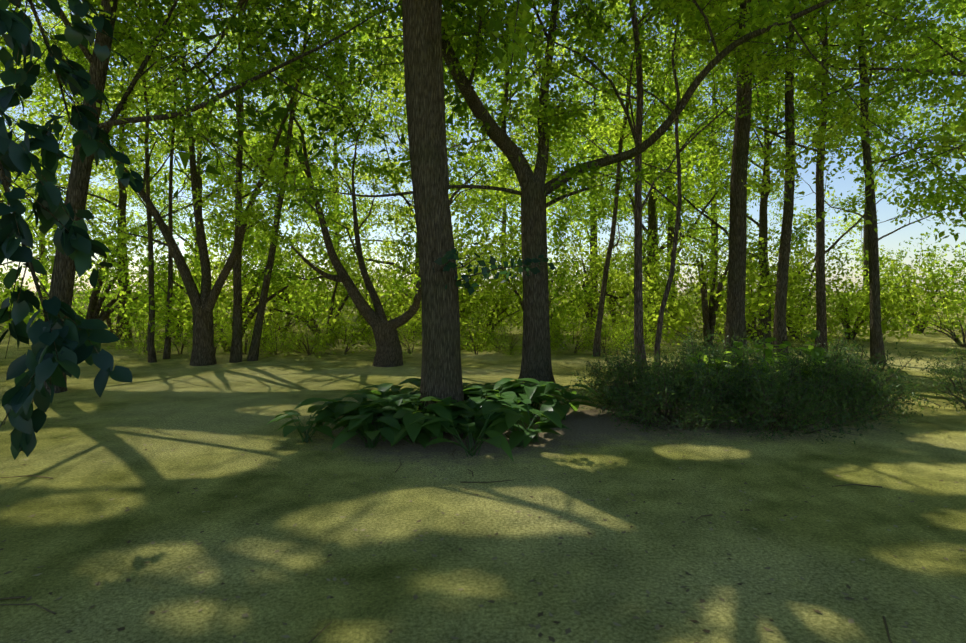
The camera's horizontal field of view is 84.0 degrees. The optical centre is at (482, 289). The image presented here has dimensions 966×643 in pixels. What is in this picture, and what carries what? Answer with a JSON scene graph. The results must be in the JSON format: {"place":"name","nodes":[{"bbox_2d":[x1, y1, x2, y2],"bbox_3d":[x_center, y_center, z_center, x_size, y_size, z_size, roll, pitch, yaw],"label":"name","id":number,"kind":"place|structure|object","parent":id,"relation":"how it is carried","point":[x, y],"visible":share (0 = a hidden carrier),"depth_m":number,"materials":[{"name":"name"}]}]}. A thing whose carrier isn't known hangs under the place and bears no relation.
{"place":"outdoors","nodes":[
{"label":"outdoors","id":0,"kind":"place"},
{"bbox_2d":[0,292,965,642],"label":"ground","id":1,"kind":"structure","parent":0,"point":[106,436],"depth_m":3.94,"materials":[{"name":"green plant"}]},
{"bbox_2d":[0,261,117,331],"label":"shrub","id":2,"kind":"object","parent":1,"relation":"on","point":[30,281],"visible":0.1,"depth_m":19.77,"materials":[{"name":"green plant"}]},
{"bbox_2d":[0,0,124,71],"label":"tree","id":3,"kind":"object","parent":1,"relation":"on","point":[41,43],"visible":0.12,"depth_m":12.26,"materials":[{"name":"green plant"}]},
{"bbox_2d":[0,0,173,257],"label":"tree","id":4,"kind":"object","parent":1,"relation":"on","point":[61,119],"visible":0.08,"depth_m":20.06,"materials":[{"name":"green plant"}]},
{"bbox_2d":[0,0,187,264],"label":"tree","id":5,"kind":"object","parent":1,"relation":"on","point":[152,170],"visible":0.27,"depth_m":16.79,"materials":[{"name":"green plant"}]},
{"bbox_2d":[0,189,190,338],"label":"shrub","id":6,"kind":"object","parent":1,"relation":"on","point":[95,306],"visible":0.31,"depth_m":15.21,"materials":[{"name":"green plant"}]},
{"bbox_2d":[0,2,193,316],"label":"tree","id":7,"kind":"object","parent":1,"relation":"on","point":[18,133],"visible":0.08,"depth_m":29.29,"materials":[{"name":"green plant"}]},
{"bbox_2d":[0,0,211,459],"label":"ivy","id":8,"kind":"object","parent":1,"relation":"on","point":[70,343],"visible":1,"depth_m":3.20,"materials":[{"name":"green plant"}]},
{"bbox_2d":[32,248,192,332],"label":"shrub","id":9,"kind":"object","parent":1,"relation":"on","point":[85,293],"visible":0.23,"depth_m":19.83,"materials":[{"name":"green plant"}]},
{"bbox_2d":[107,312,186,357],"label":"bush","id":10,"kind":"object","parent":1,"relation":"on","point":[140,340],"visible":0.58,"depth_m":13.64,"materials":[{"name":"green plant"}]},
{"bbox_2d":[0,0,321,358],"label":"tree","id":11,"kind":"object","parent":1,"relation":"on","point":[167,343],"visible":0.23,"depth_m":12.99,"materials":[{"name":"green plant"}]},
{"bbox_2d":[0,0,351,362],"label":"tree","id":12,"kind":"object","parent":1,"relation":"on","point":[151,352],"visible":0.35,"depth_m":12.31,"materials":[{"name":"green plant"}]},
{"bbox_2d":[135,308,219,354],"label":"bush","id":13,"kind":"object","parent":1,"relation":"on","point":[183,341],"visible":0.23,"depth_m":13.74,"materials":[{"name":"green plant"}]},
{"bbox_2d":[0,1,355,340],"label":"tree","id":14,"kind":"object","parent":1,"relation":"on","point":[121,197],"visible":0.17,"depth_m":17.54,"materials":[{"name":"green plant"}]},
{"bbox_2d":[106,227,255,337],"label":"shrub","id":15,"kind":"object","parent":1,"relation":"on","point":[164,260],"visible":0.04,"depth_m":17.55,"materials":[{"name":"green plant"}]},
{"bbox_2d":[36,0,336,365],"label":"tree","id":16,"kind":"object","parent":1,"relation":"on","point":[203,302],"visible":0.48,"depth_m":11.55,"materials":[{"name":"green plant"}]},
{"bbox_2d":[59,1,351,321],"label":"tree","id":17,"kind":"object","parent":1,"relation":"on","point":[200,179],"visible":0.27,"depth_m":22.70,"materials":[{"name":"green plant"}]},
{"bbox_2d":[179,311,250,352],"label":"hedge","id":18,"kind":"object","parent":1,"relation":"on","point":[219,341],"visible":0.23,"depth_m":13.91,"materials":[{"name":"green plant"}]},
{"bbox_2d":[90,198,343,351],"bbox_3d":[-6.729,-0.321,14.702,6.156,4.302,6.066,0,0,-1],"label":"shrub","id":19,"kind":"object","parent":1,"relation":"on","point":[180,290],"visible":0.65,"depth_m":13.69,"materials":[{"name":"green plant"}]},
{"bbox_2d":[128,1,340,270],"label":"tree","id":20,"kind":"object","parent":1,"relation":"on","point":[182,179],"visible":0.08,"depth_m":32.03,"materials":[{"name":"green plant"}]},
{"bbox_2d":[87,0,405,362],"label":"tree","id":21,"kind":"object","parent":1,"relation":"on","point":[236,351],"visible":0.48,"depth_m":12.28,"materials":[{"name":"green plant"}]},
{"bbox_2d":[214,311,280,356],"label":"hedge","id":22,"kind":"object","parent":1,"relation":"on","point":[229,340],"visible":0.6,"depth_m":13.68,"materials":[{"name":"green plant"}]},
{"bbox_2d":[87,0,408,360],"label":"tree","id":23,"kind":"object","parent":1,"relation":"on","point":[253,354],"visible":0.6,"depth_m":12.02,"materials":[{"name":"green plant"}]},
{"bbox_2d":[156,219,351,340],"bbox_3d":[-7.141,-0.221,17.600,6.129,4.087,5.220,0,0,-31],"label":"shrub","id":24,"kind":"object","parent":1,"relation":"on","point":[220,268],"visible":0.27,"depth_m":16.80,"materials":[{"name":"green plant"}]},
{"bbox_2d":[37,0,476,393],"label":"tree","id":25,"kind":"object","parent":1,"relation":"on","point":[62,279],"visible":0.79,"depth_m":8.14,"materials":[{"name":"green plant"}]},
{"bbox_2d":[242,312,308,357],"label":"hedge","id":26,"kind":"object","parent":1,"relation":"on","point":[270,344],"visible":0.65,"depth_m":13.39,"materials":[{"name":"green plant"}]},
{"bbox_2d":[214,251,336,332],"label":"shrub","id":27,"kind":"object","parent":1,"relation":"on","point":[308,254],"visible":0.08,"depth_m":20.30,"materials":[{"name":"green plant"}]},
{"bbox_2d":[272,310,344,357],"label":"bush","id":28,"kind":"object","parent":1,"relation":"on","point":[290,349],"visible":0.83,"depth_m":13.65,"materials":[{"name":"green plant"}]},
{"bbox_2d":[226,213,421,353],"bbox_3d":[-4.631,-0.318,16.174,5.138,4.269,5.768,0,0,30],"label":"shrub","id":29,"kind":"object","parent":1,"relation":"on","point":[331,320],"visible":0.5,"depth_m":15.38,"materials":[{"name":"green plant"}]},
{"bbox_2d":[92,0,579,366],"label":"gnarled tree","id":30,"kind":"object","parent":1,"relation":"on","point":[388,346],"visible":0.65,"depth_m":10.81,"materials":[{"name":"green plant"}]},
{"bbox_2d":[227,0,450,309],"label":"tree","id":31,"kind":"object","parent":1,"relation":"on","point":[352,144],"visible":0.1,"depth_m":34.21,"materials":[{"name":"green plant"}]},
{"bbox_2d":[306,312,375,355],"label":"hedge","id":32,"kind":"object","parent":1,"relation":"on","point":[341,334],"visible":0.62,"depth_m":13.67,"materials":[{"name":"green plant"}]},
{"bbox_2d":[291,226,413,331],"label":"shrub","id":33,"kind":"object","parent":1,"relation":"on","point":[349,304],"visible":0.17,"depth_m":19.88,"materials":[{"name":"green plant"}]},
{"bbox_2d":[320,248,421,335],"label":"shrub","id":34,"kind":"object","parent":1,"relation":"on","point":[400,302],"visible":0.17,"depth_m":20.56,"materials":[{"name":"green plant"}]},
{"bbox_2d":[340,319,409,352],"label":"hedge","id":35,"kind":"object","parent":1,"relation":"on","point":[366,340],"visible":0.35,"depth_m":13.72,"materials":[{"name":"green plant"}]},
{"bbox_2d":[375,311,421,355],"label":"hedge","id":36,"kind":"object","parent":1,"relation":"on","point":[412,322],"visible":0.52,"depth_m":13.89,"materials":[{"name":"green plant"}]},
{"bbox_2d":[219,0,586,353],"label":"tree","id":37,"kind":"object","parent":1,"relation":"on","point":[482,244],"visible":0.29,"depth_m":17.50,"materials":[{"name":"green plant"}]},
{"bbox_2d":[339,218,509,335],"bbox_3d":[-2.140,-0.524,20.291,6.573,4.675,6.075,0,0,-1],"label":"shrub","id":38,"kind":"object","parent":1,"relation":"on","point":[393,270],"visible":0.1,"depth_m":18.96,"materials":[{"name":"green plant"}]},
{"bbox_2d":[266,378,599,461],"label":"leafy ground plants","id":39,"kind":"object","parent":1,"relation":"on","point":[395,418],"visible":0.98,"depth_m":5.90,"materials":[{"name":"green plant"}]},
{"bbox_2d":[245,0,626,309],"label":"tree","id":40,"kind":"object","parent":1,"relation":"on","point":[453,189],"visible":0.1,"depth_m":21.78,"materials":[{"name":"green plant"}]},
{"bbox_2d":[405,321,466,355],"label":"hedge","id":41,"kind":"object","parent":1,"relation":"on","point":[416,337],"visible":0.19,"depth_m":13.91,"materials":[{"name":"green plant"}]},
{"bbox_2d":[394,210,522,335],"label":"shrub","id":42,"kind":"object","parent":1,"relation":"on","point":[464,253],"visible":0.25,"depth_m":18.89,"materials":[{"name":"green plant"}]},
{"bbox_2d":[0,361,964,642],"bbox_3d":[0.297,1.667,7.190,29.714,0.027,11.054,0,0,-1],"label":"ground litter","id":43,"kind":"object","parent":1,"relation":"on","point":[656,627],"visible":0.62,"depth_m":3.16,"materials":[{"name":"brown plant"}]},
{"bbox_2d":[460,307,506,355],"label":"hedge","id":44,"kind":"object","parent":1,"relation":"on","point":[474,344],"visible":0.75,"depth_m":13.43,"materials":[{"name":"green plant"}]},
{"bbox_2d":[399,251,568,337],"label":"shrub","id":45,"kind":"object","parent":1,"relation":"on","point":[495,309],"visible":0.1,"depth_m":16.83,"materials":[{"name":"green plant"}]},
{"bbox_2d":[35,0,950,432],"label":"tree","id":46,"kind":"object","parent":1,"relation":"on","point":[441,372],"visible":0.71,"depth_m":6.39,"materials":[{"name":"green plant"}]},
{"bbox_2d":[478,315,522,357],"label":"hedge","id":47,"kind":"object","parent":1,"relation":"on","point":[511,346],"visible":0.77,"depth_m":13.70,"materials":[{"name":"green plant"}]},
{"bbox_2d":[395,1,618,308],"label":"tree","id":48,"kind":"object","parent":1,"relation":"on","point":[498,154],"visible":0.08,"depth_m":32.50,"materials":[{"name":"green plant"}]},
{"bbox_2d":[506,318,568,355],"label":"hedge","id":49,"kind":"object","parent":1,"relation":"on","point":[552,337],"visible":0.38,"depth_m":13.56,"materials":[{"name":"green plant"}]},
{"bbox_2d":[459,210,647,351],"bbox_3d":[1.449,-0.343,16.614,5.154,4.472,5.927,0,0,-29],"label":"shrub","id":50,"kind":"object","parent":1,"relation":"on","point":[517,284],"visible":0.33,"depth_m":16.04,"materials":[{"name":"green plant"}]},
{"bbox_2d":[497,258,632,328],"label":"shrub","id":51,"kind":"object","parent":1,"relation":"on","point":[608,307],"visible":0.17,"depth_m":19.23,"materials":[{"name":"green plant"}]},
{"bbox_2d":[550,313,604,353],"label":"hedge","id":52,"kind":"object","parent":1,"relation":"on","point":[582,344],"visible":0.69,"depth_m":13.86,"materials":[{"name":"green plant"}]},
{"bbox_2d":[463,0,726,292],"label":"tree","id":53,"kind":"object","parent":1,"relation":"on","point":[609,228],"visible":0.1,"depth_m":26.77,"materials":[{"name":"green plant"}]},
{"bbox_2d":[235,0,965,389],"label":"forked tree","id":54,"kind":"object","parent":1,"relation":"on","point":[535,204],"visible":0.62,"depth_m":8.12,"materials":[{"name":"green plant"}]},
{"bbox_2d":[567,318,633,353],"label":"hedge","id":55,"kind":"object","parent":1,"relation":"on","point":[605,345],"visible":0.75,"depth_m":13.94,"materials":[{"name":"green plant"}]},
{"bbox_2d":[514,215,692,337],"bbox_3d":[4.059,-0.610,20.355,6.292,4.947,6.165,0,0,-19],"label":"shrub","id":56,"kind":"object","parent":1,"relation":"on","point":[591,275],"visible":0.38,"depth_m":19.64,"materials":[{"name":"green plant"}]},
{"bbox_2d":[552,239,691,331],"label":"shrub","id":57,"kind":"object","parent":1,"relation":"on","point":[626,286],"visible":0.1,"depth_m":20.62,"materials":[{"name":"green plant"}]},
{"bbox_2d":[565,338,695,421],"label":"bush","id":58,"kind":"object","parent":1,"relation":"on","point":[599,376],"visible":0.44,"depth_m":7.36,"materials":[{"name":"green plant"}]},
{"bbox_2d":[604,311,668,353],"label":"hedge","id":59,"kind":"object","parent":1,"relation":"on","point":[624,343],"visible":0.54,"depth_m":13.85,"materials":[{"name":"green plant"}]},
{"bbox_2d":[395,0,899,356],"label":"tree","id":60,"kind":"object","parent":1,"relation":"on","point":[598,328],"visible":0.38,"depth_m":13.82,"materials":[{"name":"green plant"}]},
{"bbox_2d":[605,252,708,323],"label":"shrub","id":61,"kind":"object","parent":1,"relation":"on","point":[664,291],"visible":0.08,"depth_m":20.72,"materials":[{"name":"green plant"}]},
{"bbox_2d":[358,0,965,368],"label":"tree","id":62,"kind":"object","parent":1,"relation":"on","point":[563,227],"visible":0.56,"depth_m":10.07,"materials":[{"name":"green plant"}]},
{"bbox_2d":[396,0,933,375],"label":"tree","id":63,"kind":"object","parent":1,"relation":"on","point":[637,119],"visible":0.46,"depth_m":10.40,"materials":[{"name":"green plant"}]},
{"bbox_2d":[585,347,745,430],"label":"shrub","id":64,"kind":"object","parent":1,"relation":"on","point":[651,382],"visible":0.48,"depth_m":6.89,"materials":[{"name":"green plant"}]},
{"bbox_2d":[564,44,774,310],"bbox_3d":[11.609,-8.140,36.683,14.208,20.036,16.491,0,0,-1],"label":"tree","id":65,"kind":"object","parent":1,"relation":"on","point":[719,232],"visible":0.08,"depth_m":33.84,"materials":[{"name":"green plant"}]},
{"bbox_2d":[525,12,831,346],"bbox_3d":[5.893,-3.453,19.087,10.449,14.307,10.866,0,0,-1],"label":"tree","id":66,"kind":"object","parent":1,"relation":"on","point":[651,204],"visible":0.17,"depth_m":19.27,"materials":[{"name":"green plant"}]},
{"bbox_2d":[600,345,770,444],"bbox_3d":[2.382,1.257,6.456,1.824,1.201,1.818,0,0,21],"label":"shrub bed","id":67,"kind":"object","parent":1,"relation":"on","point":[653,419],"visible":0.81,"depth_m":6.28,"materials":[{"name":"green plant"}]},
{"bbox_2d":[638,0,756,358],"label":"tree","id":68,"kind":"object","parent":1,"relation":"on","point":[735,309],"visible":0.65,"depth_m":10.71,"materials":[{"name":"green plant"}]},
{"bbox_2d":[637,326,768,416],"bbox_3d":[3.273,1.172,7.936,1.849,1.292,2.197,0,0,-43],"label":"shrub bed","id":69,"kind":"object","parent":1,"relation":"on","point":[691,342],"visible":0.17,"depth_m":7.89,"materials":[{"name":"green plant"}]},
{"bbox_2d":[683,348,727,412],"bbox_3d":[2.881,1.259,7.026,0.742,0.945,0.611,0,0,-1],"label":"shrub sapling","id":70,"kind":"object","parent":1,"relation":"on","point":[718,360],"visible":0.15,"depth_m":7.07,"materials":[{"name":"green plant"}]},
{"bbox_2d":[614,199,811,350],"bbox_3d":[6.320,-0.278,15.418,5.235,4.284,5.651,0,0,-1],"label":"shrub","id":71,"kind":"object","parent":1,"relation":"on","point":[709,315],"visible":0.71,"depth_m":14.98,"materials":[{"name":"green plant"}]},
{"bbox_2d":[566,9,869,314],"bbox_3d":[12.575,-8.016,32.889,15.444,23.242,12.962,0,0,-1],"label":"tree","id":72,"kind":"object","parent":1,"relation":"on","point":[715,251],"visible":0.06,"depth_m":32.29,"materials":[{"name":"green plant"}]},
{"bbox_2d":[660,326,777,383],"bbox_3d":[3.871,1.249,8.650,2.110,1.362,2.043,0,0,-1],"label":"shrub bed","id":73,"kind":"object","parent":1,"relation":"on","point":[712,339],"visible":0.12,"depth_m":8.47,"materials":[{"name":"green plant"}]},
{"bbox_2d":[579,1,873,329],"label":"tree","id":74,"kind":"object","parent":1,"relation":"on","point":[695,194],"visible":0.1,"depth_m":19.38,"materials":[{"name":"green plant"}]},
{"bbox_2d":[667,275,789,329],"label":"shrub","id":75,"kind":"object","parent":1,"relation":"on","point":[692,297],"visible":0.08,"depth_m":19.72,"materials":[{"name":"green plant"}]},
{"bbox_2d":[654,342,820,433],"bbox_3d":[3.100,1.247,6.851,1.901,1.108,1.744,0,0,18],"label":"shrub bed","id":76,"kind":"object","parent":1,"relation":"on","point":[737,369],"visible":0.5,"depth_m":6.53,"materials":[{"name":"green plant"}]},
{"bbox_2d":[710,334,780,414],"bbox_3d":[3.470,1.154,7.166,0.728,1.154,0.800,0,0,-38],"label":"shrub sapling","id":77,"kind":"object","parent":1,"relation":"on","point":[739,352],"visible":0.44,"depth_m":7.12,"materials":[{"name":"green plant"}]},
{"bbox_2d":[694,336,818,420],"bbox_3d":[3.892,1.204,7.593,1.833,1.163,1.720,0,0,-27],"label":"shrub bed","id":78,"kind":"object","parent":1,"relation":"on","point":[760,353],"visible":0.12,"depth_m":7.35,"materials":[{"name":"green plant"}]},
{"bbox_2d":[672,238,849,345],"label":"shrub","id":79,"kind":"object","parent":1,"relation":"on","point":[774,267],"visible":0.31,"depth_m":15.70,"materials":[{"name":"green plant"}]},
{"bbox_2d":[562,0,965,344],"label":"tree","id":80,"kind":"object","parent":1,"relation":"on","point":[762,224],"visible":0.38,"depth_m":16.33,"materials":[{"name":"green plant"}]},
{"bbox_2d":[680,6,858,363],"bbox_3d":[6.891,-8.620,11.999,9.344,21.011,9.917,0,0,-22],"label":"tree","id":81,"kind":"object","parent":1,"relation":"on","point":[779,330],"visible":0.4,"depth_m":12.08,"materials":[{"name":"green plant"}]},
{"bbox_2d":[587,0,965,355],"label":"tree","id":82,"kind":"object","parent":1,"relation":"on","point":[821,322],"visible":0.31,"depth_m":12.93,"materials":[{"name":"green plant"}]},
{"bbox_2d":[682,345,912,443],"bbox_3d":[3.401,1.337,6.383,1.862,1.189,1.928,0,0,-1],"label":"shrub bed","id":83,"kind":"object","parent":1,"relation":"on","point":[799,421],"visible":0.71,"depth_m":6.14,"materials":[{"name":"green plant"}]},
{"bbox_2d":[773,328,833,402],"bbox_3d":[4.395,1.123,7.432,0.703,1.218,0.824,0,0,20],"label":"shrub sapling","id":84,"kind":"object","parent":1,"relation":"on","point":[815,353],"visible":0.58,"depth_m":7.31,"materials":[{"name":"green plant"}]},
{"bbox_2d":[705,213,908,341],"bbox_3d":[10.815,-0.427,18.335,5.902,4.475,6.439,0,0,39],"label":"shrub","id":85,"kind":"object","parent":1,"relation":"on","point":[843,302],"visible":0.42,"depth_m":17.03,"materials":[{"name":"green plant"}]},
{"bbox_2d":[657,0,965,203],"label":"tree","id":86,"kind":"object","parent":1,"relation":"on","point":[826,79],"visible":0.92,"depth_m":7.70,"materials":[{"name":"green plant"}]},
{"bbox_2d":[765,327,919,407],"bbox_3d":[5.220,1.194,8.254,2.128,1.270,1.996,0,0,-1],"label":"shrub bed","id":87,"kind":"object","parent":1,"relation":"on","point":[836,346],"visible":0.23,"depth_m":8.29,"materials":[{"name":"green plant"}]},
{"bbox_2d":[727,0,965,364],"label":"tree","id":88,"kind":"object","parent":1,"relation":"on","point":[876,339],"visible":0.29,"depth_m":12.15,"materials":[{"name":"green plant"}]},
{"bbox_2d":[781,350,918,434],"bbox_3d":[4.682,1.261,7.052,1.910,1.084,1.844,0,0,-39],"label":"shrub bed","id":89,"kind":"object","parent":1,"relation":"on","point":[851,391],"visible":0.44,"depth_m":6.61,"materials":[{"name":"green plant"}]},
{"bbox_2d":[747,0,965,309],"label":"tree","id":90,"kind":"object","parent":1,"relation":"on","point":[864,245],"visible":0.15,"depth_m":29.76,"materials":[{"name":"green plant"}]},
{"bbox_2d":[786,338,931,416],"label":"shrub","id":91,"kind":"object","parent":1,"relation":"on","point":[859,360],"visible":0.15,"depth_m":7.45,"materials":[{"name":"green plant"}]},
{"bbox_2d":[772,252,957,343],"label":"shrub","id":92,"kind":"object","parent":1,"relation":"on","point":[897,305],"visible":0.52,"depth_m":16.61,"materials":[{"name":"green plant"}]},
{"bbox_2d":[794,0,965,338],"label":"tree","id":93,"kind":"object","parent":1,"relation":"on","point":[932,109],"visible":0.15,"depth_m":20.14,"materials":[{"name":"green plant"}]},
{"bbox_2d":[826,226,965,333],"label":"shrub","id":94,"kind":"object","parent":1,"relation":"on","point":[881,264],"visible":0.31,"depth_m":20.35,"materials":[{"name":"green plant"}]},
{"bbox_2d":[832,0,965,147],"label":"tree","id":95,"kind":"object","parent":1,"relation":"on","point":[936,36],"visible":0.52,"depth_m":11.41,"materials":[{"name":"green plant"}]},
{"bbox_2d":[846,265,965,346],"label":"shrub","id":96,"kind":"object","parent":1,"relation":"on","point":[935,284],"visible":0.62,"depth_m":15.40,"materials":[{"name":"green plant"}]},
{"bbox_2d":[904,333,965,414],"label":"shrub","id":97,"kind":"object","parent":1,"relation":"on","point":[946,388],"visible":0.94,"depth_m":7.70,"materials":[{"name":"green plant"}]},
{"bbox_2d":[907,238,965,333],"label":"shrub","id":98,"kind":"object","parent":1,"relation":"on","point":[952,282],"visible":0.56,"depth_m":19.31,"materials":[{"name":"green plant"}]},
{"bbox_2d":[947,255,965,333],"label":"shrub","id":99,"kind":"object","parent":1,"relation":"on","point":[963,285],"visible":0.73,"depth_m":16.84,"materials":[{"name":"green plant"}]},
{"bbox_2d":[0,0,965,291],"label":"sky","id":100,"kind":"structure","parent":0,"point":[885,211],"materials":[{"name":"blue"}]}
]}

